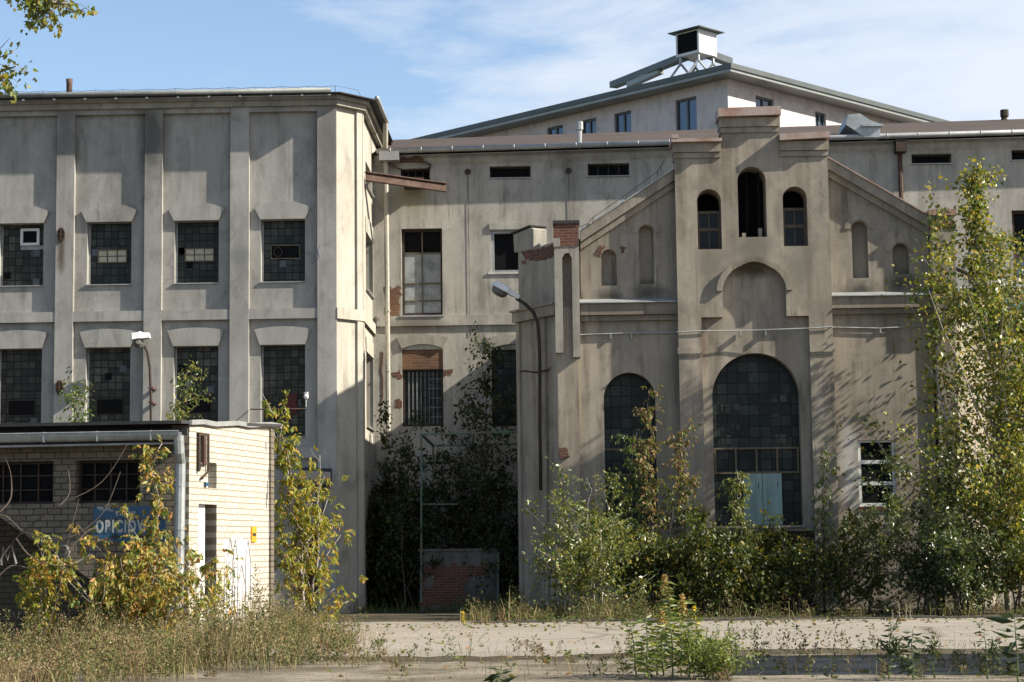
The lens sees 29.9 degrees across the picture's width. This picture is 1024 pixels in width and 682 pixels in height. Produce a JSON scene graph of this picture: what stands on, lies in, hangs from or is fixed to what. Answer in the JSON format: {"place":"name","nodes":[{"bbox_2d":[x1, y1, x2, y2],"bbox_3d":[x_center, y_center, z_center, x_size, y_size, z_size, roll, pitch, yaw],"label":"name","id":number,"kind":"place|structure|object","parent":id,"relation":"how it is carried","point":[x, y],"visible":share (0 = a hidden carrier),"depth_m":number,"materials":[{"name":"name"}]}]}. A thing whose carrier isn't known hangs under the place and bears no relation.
{"place":"outdoors","nodes":[
{"label":"outdoors","id":0,"kind":"place"},
{"bbox_2d":[0,0,1023,139],"label":"sky","id":1,"kind":"structure","parent":0,"point":[433,66],"materials":[{"name":"blue"}]},
{"bbox_2d":[1,617,1023,656],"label":"road","id":2,"kind":"structure","parent":0,"point":[573,633],"depth_m":36.77,"materials":[{"name":"concrete"}]},
{"bbox_2d":[304,615,1020,680],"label":"fallen leaves","id":3,"kind":"object","parent":2,"relation":"on","point":[597,646],"visible":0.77,"depth_m":38.21,"materials":[{"name":"plant"}]},
{"bbox_2d":[7,653,1023,681],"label":"path","id":4,"kind":"structure","parent":0,"point":[429,671],"depth_m":25.94,"materials":[{"name":"concrete"}]},
{"bbox_2d":[618,617,648,677],"bbox_3d":[1.573,3.942,24.688,0.435,0.785,0.389,-1,-6,1],"label":"goldenrod","id":5,"kind":"object","parent":4,"relation":"on","point":[635,632],"visible":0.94,"depth_m":24.68,"materials":[{"name":"green plant"}]},
{"bbox_2d":[631,615,660,679],"bbox_3d":[1.694,3.877,24.277,0.411,0.825,0.389,-1,-6,1],"label":"goldenrod","id":6,"kind":"object","parent":4,"relation":"on","point":[650,624],"visible":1,"depth_m":24.28,"materials":[{"name":"green plant"}]},
{"bbox_2d":[643,628,669,674],"bbox_3d":[1.891,4.087,25.283,0.424,0.615,0.391,-1,-6,1],"label":"goldenrod","id":7,"kind":"object","parent":4,"relation":"on","point":[654,637],"visible":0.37,"depth_m":25.25,"materials":[{"name":"green plant"}]},
{"bbox_2d":[649,606,674,676],"bbox_3d":[1.951,3.875,24.893,0.401,0.956,0.432,-1,-6,1],"label":"goldenrod","id":8,"kind":"object","parent":4,"relation":"on","point":[657,632],"visible":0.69,"depth_m":24.88,"materials":[{"name":"green plant"}]},
{"bbox_2d":[653,574,686,678],"bbox_3d":[2.021,3.638,24.523,0.444,1.340,0.398,-1,-6,1],"label":"goldenrod","id":9,"kind":"object","parent":4,"relation":"on","point":[663,588],"visible":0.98,"depth_m":24.51,"materials":[{"name":"green plant"}]},
{"bbox_2d":[667,594,696,674],"bbox_3d":[2.215,3.828,25.088,0.435,1.080,0.423,-1,-6,1],"label":"goldenrod","id":10,"kind":"object","parent":4,"relation":"on","point":[682,601],"visible":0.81,"depth_m":25.10,"materials":[{"name":"green plant"}]},
{"bbox_2d":[673,624,704,679],"bbox_3d":[2.248,3.930,24.265,0.422,0.703,0.407,-1,-6,1],"label":"goldenrod","id":11,"kind":"object","parent":4,"relation":"on","point":[686,653],"visible":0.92,"depth_m":24.26,"materials":[{"name":"green plant"}]},
{"bbox_2d":[681,606,705,675],"bbox_3d":[2.368,3.857,24.664,0.390,0.928,0.405,-1,-6,1],"label":"goldenrod","id":12,"kind":"object","parent":4,"relation":"on","point":[695,620],"visible":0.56,"depth_m":24.71,"materials":[{"name":"green plant"}]},
{"bbox_2d":[876,616,905,678],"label":"weed","id":13,"kind":"object","parent":4,"relation":"on","point":[889,649],"visible":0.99,"depth_m":23.80,"materials":[{"name":"green plant"}]},
{"bbox_2d":[898,630,926,679],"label":"weed","id":14,"kind":"object","parent":4,"relation":"on","point":[909,641],"visible":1,"depth_m":23.59,"materials":[{"name":"green plant"}]},
{"bbox_2d":[891,635,943,677],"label":"weed","id":15,"kind":"object","parent":4,"relation":"on","point":[906,666],"visible":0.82,"depth_m":23.91,"materials":[{"name":"green plant"}]},
{"bbox_2d":[975,629,998,678],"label":"weed","id":16,"kind":"object","parent":4,"relation":"on","point":[985,658],"visible":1,"depth_m":23.68,"materials":[{"name":"green plant"}]},
{"bbox_2d":[25,604,1023,663],"bbox_3d":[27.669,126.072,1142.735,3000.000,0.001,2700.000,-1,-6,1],"label":"ground","id":17,"kind":"structure","parent":0,"point":[425,616],"depth_m":45.67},
{"bbox_2d":[12,530,73,644],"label":"sapling","id":18,"kind":"object","parent":17,"relation":"on","point":[29,595],"visible":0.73,"depth_m":33.12,"materials":[{"name":"yellow plant"}]},
{"bbox_2d":[0,0,97,103],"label":"overhanging tree","id":19,"kind":"object","parent":17,"relation":"on","point":[33,6],"visible":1,"depth_m":20.66,"materials":[{"name":"green plant"}]},
{"bbox_2d":[0,444,127,645],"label":"bare shrub","id":20,"kind":"object","parent":17,"relation":"on","point":[59,505],"visible":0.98,"depth_m":30.62,"materials":[{"name":"brown plant"}]},
{"bbox_2d":[50,366,94,422],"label":"shrub","id":21,"kind":"object","parent":17,"relation":"on","point":[80,403],"visible":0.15,"depth_m":40.73,"materials":[{"name":"green plant"}]},
{"bbox_2d":[34,540,177,641],"bbox_3d":[-6.800,4.400,32.939,2.393,1.982,1.750,4,-8,-38],"label":"sapling","id":22,"kind":"object","parent":17,"relation":"on","point":[107,602],"visible":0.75,"depth_m":32.91,"materials":[{"name":"yellow plant"}]},
{"bbox_2d":[0,419,281,637],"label":"shed","id":23,"kind":"structure","parent":17,"relation":"on","point":[218,500],"depth_m":35.73,"materials":[{"name":"white brick"}]},
{"bbox_2d":[0,461,52,504],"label":"window","id":24,"kind":"structure","parent":23,"relation":"in","point":[32,482],"depth_m":35.78,"materials":[{"name":"glass"}]},
{"bbox_2d":[79,460,139,502],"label":"window","id":25,"kind":"structure","parent":23,"relation":"in","point":[91,473],"depth_m":35.65,"materials":[{"name":"glass"}]},
{"bbox_2d":[93,506,165,541],"bbox_3d":[-7.026,3.361,35.279,1.346,0.646,0.050,-1,-6,5],"label":"sign board","id":26,"kind":"object","parent":23,"relation":"attached to","point":[106,520],"visible":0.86,"depth_m":35.27,"materials":[{"name":"blue paint"}]},
{"bbox_2d":[198,504,204,624],"bbox_3d":[-5.860,4.327,35.813,0.075,2.555,0.532,-2,-6,14],"label":"door","id":27,"kind":"structure","parent":23,"relation":"in","point":[201,516],"depth_m":35.99,"materials":[{"name":"white paint"}]},
{"bbox_2d":[251,526,256,541],"bbox_3d":[-5.141,3.849,38.235,0.028,0.308,0.256,-2,-6,14],"label":"warning sign","id":28,"kind":"object","parent":23,"relation":"attached to","point":[253,534],"visible":1,"depth_m":38.21,"materials":[{"name":"yellow paint"}]},
{"bbox_2d":[118,433,174,638],"bbox_3d":[-6.441,3.545,33.850,1.105,3.861,0.812,3,-7,-28],"label":"sapling","id":29,"kind":"object","parent":17,"relation":"on","point":[158,509],"visible":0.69,"depth_m":33.92,"materials":[{"name":"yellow plant"}]},
{"bbox_2d":[66,503,249,649],"bbox_3d":[-6.193,4.223,33.552,3.192,2.821,2.656,-3,-7,17],"label":"sapling","id":30,"kind":"object","parent":17,"relation":"on","point":[174,583],"visible":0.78,"depth_m":33.23,"materials":[{"name":"yellow plant"}]},
{"bbox_2d":[159,360,214,419],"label":"shrub","id":31,"kind":"object","parent":17,"relation":"on","point":[180,410],"visible":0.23,"depth_m":42.33,"materials":[{"name":"green plant"}]},
{"bbox_2d":[0,78,392,613],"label":"factory building","id":32,"kind":"structure","parent":17,"relation":"on","point":[225,237],"depth_m":53.75,"materials":[{"name":"grey paint"}]},
{"bbox_2d":[0,350,41,423],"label":"window","id":33,"kind":"structure","parent":32,"relation":"in","point":[20,370],"depth_m":53.71,"materials":[{"name":"glass"}]},
{"bbox_2d":[0,225,43,286],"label":"window","id":34,"kind":"structure","parent":32,"relation":"in","point":[21,245],"depth_m":54.10,"materials":[{"name":"glass"}]},
{"bbox_2d":[85,224,131,285],"bbox_3d":[-11.288,-2.429,53.942,1.306,1.779,0.350,-1,-6,1],"label":"window","id":35,"kind":"structure","parent":32,"relation":"in","point":[109,244],"depth_m":54.04,"materials":[{"name":"glass"}]},
{"bbox_2d":[87,348,129,421],"bbox_3d":[-11.236,1.480,53.641,1.240,2.544,0.100,-1,-6,1],"label":"window","id":36,"kind":"structure","parent":32,"relation":"in","point":[108,369],"depth_m":53.66,"materials":[{"name":"glass"}]},
{"bbox_2d":[130,331,155,420],"bbox_3d":[-10.158,1.771,52.795,0.617,4.090,0.765,-1,-6,1],"label":"street lamp","id":37,"kind":"object","parent":32,"relation":"attached to","point":[138,338],"visible":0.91,"depth_m":52.76,"materials":[{"name":"metal"}]},
{"bbox_2d":[173,222,219,283],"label":"window","id":38,"kind":"structure","parent":32,"relation":"in","point":[197,244],"depth_m":53.97,"materials":[{"name":"glass"}]},
{"bbox_2d":[175,347,217,421],"bbox_3d":[-8.777,1.443,53.585,1.238,2.544,0.100,-1,-6,1],"label":"window","id":39,"kind":"structure","parent":32,"relation":"in","point":[207,357],"depth_m":53.61,"materials":[{"name":"glass"}]},
{"bbox_2d":[250,392,308,409],"bbox_3d":[-6.408,1.675,52.816,1.692,0.479,0.576,-1,-6,1],"label":"bracket bar","id":40,"kind":"object","parent":32,"relation":"attached to","point":[306,396],"visible":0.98,"depth_m":52.52,"materials":[{"name":"metal"}]},
{"bbox_2d":[259,221,305,282],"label":"window","id":41,"kind":"structure","parent":32,"relation":"in","point":[283,242],"depth_m":53.92,"materials":[{"name":"glass"}]},
{"bbox_2d":[262,346,305,437],"bbox_3d":[-6.356,1.410,53.404,1.301,2.577,0.350,-1,-6,1],"label":"window","id":42,"kind":"structure","parent":32,"relation":"in","point":[283,367],"depth_m":53.54,"materials":[{"name":"glass"}]},
{"bbox_2d":[296,525,317,611],"bbox_3d":[-5.574,6.284,52.991,0.789,2.387,0.080,-1,-6,1],"label":"door","id":43,"kind":"structure","parent":32,"relation":"in","point":[310,578],"depth_m":52.97,"materials":[{"name":"grey paint"}]},
{"bbox_2d":[364,171,447,191],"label":"steel beam","id":44,"kind":"structure","parent":32,"relation":"attached to","point":[413,183],"depth_m":56.31,"materials":[{"name":"metal"}]},
{"bbox_2d":[0,541,394,681],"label":"dry grass","id":45,"kind":"structure","parent":17,"relation":"on","point":[126,652],"depth_m":27.95,"materials":[{"name":"beige plant"}]},
{"bbox_2d":[166,526,243,630],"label":"sapling","id":46,"kind":"object","parent":17,"relation":"on","point":[218,582],"visible":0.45,"depth_m":35.32,"materials":[{"name":"green plant"}]},
{"bbox_2d":[261,390,367,629],"bbox_3d":[-4.651,3.591,40.503,3.003,5.173,2.122,3,-7,-34],"label":"ash tree","id":47,"kind":"object","parent":17,"relation":"on","point":[292,561],"visible":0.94,"depth_m":40.43,"materials":[{"name":"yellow plant"}]},
{"bbox_2d":[366,525,419,610],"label":"bush","id":48,"kind":"object","parent":17,"relation":"on","point":[377,593],"visible":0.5,"depth_m":54.27,"materials":[{"name":"green plant"}]},
{"bbox_2d":[366,479,431,608],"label":"bush","id":49,"kind":"object","parent":17,"relation":"on","point":[385,543],"visible":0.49,"depth_m":54.69,"materials":[{"name":"green plant"}]},
{"bbox_2d":[370,436,448,608],"bbox_3d":[-3.194,5.263,55.273,2.798,5.018,2.583,-1,-6,1],"label":"bush","id":50,"kind":"object","parent":17,"relation":"on","point":[388,474],"visible":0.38,"depth_m":55.23,"materials":[{"name":"green plant"}]},
{"bbox_2d":[366,395,467,610],"bbox_3d":[-2.956,4.636,54.549,2.893,6.106,2.536,2,-7,-26],"label":"bush","id":51,"kind":"object","parent":17,"relation":"on","point":[405,483],"visible":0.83,"depth_m":54.37,"materials":[{"name":"green plant"}]},
{"bbox_2d":[347,586,518,612],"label":"undergrowth","id":52,"kind":"object","parent":17,"relation":"on","point":[402,609],"visible":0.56,"depth_m":53.19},
{"bbox_2d":[418,548,497,610],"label":"brick plinth","id":53,"kind":"structure","parent":17,"relation":"on","point":[450,573],"depth_m":53.94,"materials":[{"name":"brick"}]},
{"bbox_2d":[411,441,512,576],"bbox_3d":[-1.461,5.358,55.794,2.766,4.925,3.335,3,-7,-32],"label":"bush","id":54,"kind":"object","parent":17,"relation":"on","point":[447,499],"visible":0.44,"depth_m":55.79,"materials":[{"name":"green plant"}]},
{"bbox_2d":[420,431,516,605],"bbox_3d":[-1.124,5.104,54.815,2.895,4.937,1.864,-1,-6,1],"label":"pipe frame","id":55,"kind":"object","parent":17,"relation":"on","point":[427,440],"visible":0.8,"depth_m":54.14,"materials":[{"name":"green paint"}]},
{"bbox_2d":[425,321,518,592],"bbox_3d":[-0.452,3.498,55.054,4.027,8.409,3.703,4,-8,-37],"label":"birch tree","id":56,"kind":"object","parent":17,"relation":"on","point":[471,407],"visible":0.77,"depth_m":55.13,"materials":[{"name":"green plant"}]},
{"bbox_2d":[464,464,518,606],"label":"bush","id":57,"kind":"object","parent":17,"relation":"on","point":[511,549],"visible":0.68,"depth_m":54.10,"materials":[{"name":"green plant"}]},
{"bbox_2d":[481,665,516,681],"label":"weed","id":58,"kind":"object","parent":17,"relation":"on","point":[493,677],"visible":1,"depth_m":22.30,"materials":[{"name":"green plant"}]},
{"bbox_2d":[520,457,668,618],"bbox_3d":[1.976,4.745,46.364,3.601,4.036,3.556,-1,-6,1],"label":"bush","id":59,"kind":"object","parent":17,"relation":"on","point":[584,579],"visible":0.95,"depth_m":46.13,"materials":[{"name":"green plant"}]},
{"bbox_2d":[603,433,650,606],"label":"sapling","id":60,"kind":"object","parent":17,"relation":"on","point":[630,496],"visible":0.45,"depth_m":48.93,"materials":[{"name":"green plant"}]},
{"bbox_2d":[572,473,707,615],"bbox_3d":[3.063,5.090,47.695,3.567,3.681,2.236,-1,-6,1],"label":"bush","id":61,"kind":"object","parent":17,"relation":"on","point":[642,567],"visible":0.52,"depth_m":47.45,"materials":[{"name":"green plant"}]},
{"bbox_2d":[625,384,685,606],"bbox_3d":[3.527,4.021,48.575,1.534,5.863,1.233,-4,-7,27],"label":"sapling","id":62,"kind":"object","parent":17,"relation":"on","point":[650,506],"visible":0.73,"depth_m":48.58,"materials":[{"name":"green plant"}]},
{"bbox_2d":[343,598,1023,681],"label":"dry grass","id":63,"kind":"structure","parent":17,"relation":"on","point":[956,654],"depth_m":26.24,"materials":[{"name":"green plant"}]},
{"bbox_2d":[654,418,714,608],"bbox_3d":[4.283,4.450,48.727,1.736,5.025,1.176,-3,-7,24],"label":"sapling","id":64,"kind":"object","parent":17,"relation":"on","point":[692,483],"visible":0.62,"depth_m":48.72,"materials":[{"name":"green plant"}]},
{"bbox_2d":[373,109,1023,607],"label":"factory building","id":65,"kind":"structure","parent":17,"relation":"on","point":[443,261],"depth_m":57.73,"materials":[{"name":"paint"}]},
{"bbox_2d":[401,170,429,179],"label":"window","id":66,"kind":"structure","parent":65,"relation":"in","point":[425,174],"depth_m":58.29,"materials":[{"name":"glass"}]},
{"bbox_2d":[400,229,444,316],"bbox_3d":[-2.705,-2.047,57.823,1.349,2.690,0.360,-1,-6,1],"label":"window","id":67,"kind":"structure","parent":65,"relation":"in","point":[422,285],"depth_m":57.93,"materials":[{"name":"glass"}]},
{"bbox_2d":[402,349,443,426],"bbox_3d":[-2.665,1.415,57.510,1.229,2.302,0.230,-1,-6,1],"label":"window","id":68,"kind":"structure","parent":65,"relation":"in","point":[422,370],"depth_m":57.51,"materials":[{"name":"metal"}]},
{"bbox_2d":[492,350,516,425],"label":"window","id":69,"kind":"structure","parent":65,"relation":"in","point":[509,366],"depth_m":57.52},
{"bbox_2d":[489,167,531,178],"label":"window","id":70,"kind":"structure","parent":65,"relation":"in","point":[497,172],"depth_m":58.22,"materials":[{"name":"glass"}]},
{"bbox_2d":[488,223,534,273],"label":"window","id":71,"kind":"structure","parent":65,"relation":"in","point":[504,260],"depth_m":57.89,"materials":[{"name":"glass"}]},
{"bbox_2d":[587,164,629,176],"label":"window","id":72,"kind":"structure","parent":65,"relation":"in","point":[615,170],"depth_m":58.16,"materials":[{"name":"glass"}]},
{"bbox_2d":[911,155,952,164],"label":"window","id":73,"kind":"structure","parent":65,"relation":"in","point":[916,159],"depth_m":57.96,"materials":[{"name":"glass"}]},
{"bbox_2d":[1011,151,1023,160],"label":"window","id":74,"kind":"structure","parent":65,"relation":"in","point":[1016,155],"depth_m":57.90,"materials":[{"name":"glass"}]},
{"bbox_2d":[1012,211,1023,277],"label":"window","id":75,"kind":"structure","parent":65,"relation":"in","point":[1017,216],"depth_m":57.64,"materials":[{"name":"glass"}]},
{"bbox_2d":[653,500,768,616],"bbox_3d":[4.846,5.349,47.192,2.578,2.895,2.470,1,-6,-11],"label":"bush","id":76,"kind":"object","parent":17,"relation":"on","point":[695,564],"visible":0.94,"depth_m":46.77,"materials":[{"name":"green plant"}]},
{"bbox_2d":[669,612,777,680],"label":"bush","id":77,"kind":"object","parent":17,"relation":"on","point":[721,660],"visible":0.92,"depth_m":24.16,"materials":[{"name":"green plant"}]},
{"bbox_2d":[445,578,1023,622],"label":"undergrowth","id":78,"kind":"object","parent":17,"relation":"on","point":[521,613],"visible":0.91,"depth_m":45.07,"materials":[{"name":"green plant"}]},
{"bbox_2d":[471,615,1023,622],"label":"kerb","id":79,"kind":"structure","parent":17,"relation":"on","point":[724,619],"depth_m":43.92,"materials":[{"name":"paint"}]},
{"bbox_2d":[716,471,780,613],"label":"sapling","id":80,"kind":"object","parent":17,"relation":"on","point":[735,488],"visible":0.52,"depth_m":48.20,"materials":[{"name":"green plant"}]},
{"bbox_2d":[509,106,995,611],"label":"hall building","id":81,"kind":"structure","parent":17,"relation":"on","point":[749,218],"depth_m":51.51,"materials":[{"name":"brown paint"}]},
{"bbox_2d":[492,281,551,489],"bbox_3d":[0.388,1.209,52.076,1.828,5.687,0.828,-1,-6,1],"label":"wall lamp","id":82,"kind":"object","parent":81,"relation":"attached to","point":[499,289],"visible":1,"depth_m":52.00,"materials":[{"name":"metal"}]},
{"bbox_2d":[604,374,658,527],"bbox_3d":[3.173,2.923,51.470,1.483,4.144,0.390,-1,-6,1],"label":"window","id":83,"kind":"structure","parent":81,"relation":"in","point":[624,393],"depth_m":51.69,"materials":[{"name":"glass"}]},
{"bbox_2d":[697,211,720,248],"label":"window","id":84,"kind":"structure","parent":81,"relation":"in","point":[709,222],"depth_m":51.78,"materials":[{"name":"black glass"}]},
{"bbox_2d":[742,172,761,236],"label":"window","id":85,"kind":"structure","parent":81,"relation":"in","point":[758,192],"depth_m":51.85,"materials":[{"name":"metal"}]},
{"bbox_2d":[579,159,929,338],"bbox_3d":[6.213,-2.530,51.624,9.918,4.845,0.478,-1,-6,1],"label":"wall cable","id":86,"kind":"object","parent":81,"relation":"attached to","point":[631,333],"depth_m":51.45,"materials":[{"name":"metal"}]},
{"bbox_2d":[712,354,801,525],"bbox_3d":[6.528,2.636,51.372,2.323,4.590,0.145,-1,-6,1],"label":"window","id":87,"kind":"structure","parent":81,"relation":"in","point":[755,397],"depth_m":51.40,"materials":[{"name":"glass"}]},
{"bbox_2d":[783,208,806,245],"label":"window","id":88,"kind":"structure","parent":81,"relation":"in","point":[794,219],"depth_m":51.73,"materials":[{"name":"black glass"}]},
{"bbox_2d":[858,440,896,506],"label":"window","id":89,"kind":"structure","parent":81,"relation":"in","point":[870,498],"depth_m":51.20,"materials":[{"name":"white paint"}]},
{"bbox_2d":[697,515,810,615],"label":"bush","id":90,"kind":"object","parent":17,"relation":"on","point":[743,564],"visible":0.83,"depth_m":47.03,"materials":[{"name":"green plant"}]},
{"bbox_2d":[750,499,807,613],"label":"bush","id":91,"kind":"object","parent":17,"relation":"on","point":[771,539],"visible":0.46,"depth_m":48.14,"materials":[{"name":"green plant"}]},
{"bbox_2d":[763,519,855,613],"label":"bush","id":92,"kind":"object","parent":17,"relation":"on","point":[789,581],"visible":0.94,"depth_m":47.12,"materials":[{"name":"green plant"}]},
{"bbox_2d":[807,439,852,612],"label":"sapling","id":93,"kind":"object","parent":17,"relation":"on","point":[819,499],"visible":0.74,"depth_m":48.62,"materials":[{"name":"green plant"}]},
{"bbox_2d":[790,507,929,613],"bbox_3d":[8.751,5.525,48.177,3.741,2.728,2.466,4,-8,-36],"label":"bush","id":94,"kind":"object","parent":17,"relation":"on","point":[841,585],"visible":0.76,"depth_m":47.64,"materials":[{"name":"green plant"}]},
{"bbox_2d":[830,155,1023,609],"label":"poplar tree","id":95,"kind":"object","parent":17,"relation":"on","point":[974,216],"visible":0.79,"depth_m":48.99,"materials":[{"name":"green plant"}]},
{"bbox_2d":[849,445,1011,613],"bbox_3d":[10.230,4.636,47.084,4.144,4.160,3.236,3,-7,-32],"label":"bush","id":96,"kind":"object","parent":17,"relation":"on","point":[909,558],"visible":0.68,"depth_m":46.96,"materials":[{"name":"green plant"}]},
{"bbox_2d":[903,181,1005,607],"bbox_3d":[10.899,1.316,48.760,2.045,11.098,2.820,-7,-9,44],"label":"poplar tree","id":97,"kind":"object","parent":17,"relation":"on","point":[936,325],"visible":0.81,"depth_m":49.09,"materials":[{"name":"green plant"}]},
{"bbox_2d":[909,494,1023,614],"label":"bush","id":98,"kind":"object","parent":17,"relation":"on","point":[964,550],"visible":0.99,"depth_m":45.25,"materials":[{"name":"green plant"}]},
{"bbox_2d":[943,437,1023,612],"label":"bush","id":99,"kind":"object","parent":17,"relation":"on","point":[1017,510],"visible":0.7,"depth_m":45.97,"materials":[{"name":"green plant"}]},
{"bbox_2d":[951,266,1023,575],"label":"poplar tree","id":100,"kind":"object","parent":17,"relation":"on","point":[1012,430],"visible":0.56,"depth_m":48.34,"materials":[{"name":"green plant"}]},
{"bbox_2d":[956,264,1023,603],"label":"annex building","id":101,"kind":"structure","parent":17,"relation":"on","point":[994,325],"depth_m":54.21,"materials":[{"name":"paint"}]},
{"bbox_2d":[983,612,1023,681],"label":"weed","id":102,"kind":"object","parent":17,"relation":"on","point":[1008,650],"visible":1,"depth_m":22.21,"materials":[{"name":"green plant"}]},
{"bbox_2d":[413,25,947,138],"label":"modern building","id":103,"kind":"structure","parent":0,"point":[691,99],"depth_m":103.84,"materials":[{"name":"pale plaster"},{"name":"green grey metal"},{"name":"glass"}]},
{"bbox_2d":[548,125,562,134],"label":"window","id":104,"kind":"structure","parent":103,"relation":"in","point":[559,129],"depth_m":108.10,"materials":[{"name":"glass"}]},
{"bbox_2d":[583,118,595,132],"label":"window","id":105,"kind":"structure","parent":103,"relation":"in","point":[589,126],"depth_m":106.30,"materials":[{"name":"glass"}]},
{"bbox_2d":[615,111,630,131],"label":"window","id":106,"kind":"structure","parent":103,"relation":"in","point":[623,120],"depth_m":104.55,"materials":[{"name":"glass"}]},
{"bbox_2d":[677,97,696,129],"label":"window","id":107,"kind":"structure","parent":103,"relation":"in","point":[686,108],"depth_m":101.35,"materials":[{"name":"glass"}]},
{"bbox_2d":[755,96,771,106],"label":"window","id":108,"kind":"structure","parent":103,"relation":"in","point":[760,101],"depth_m":101.53,"materials":[{"name":"glass"}]},
{"bbox_2d":[815,112,823,125],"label":"window","id":109,"kind":"structure","parent":103,"relation":"in","point":[819,118],"depth_m":105.08,"materials":[{"name":"glass"}]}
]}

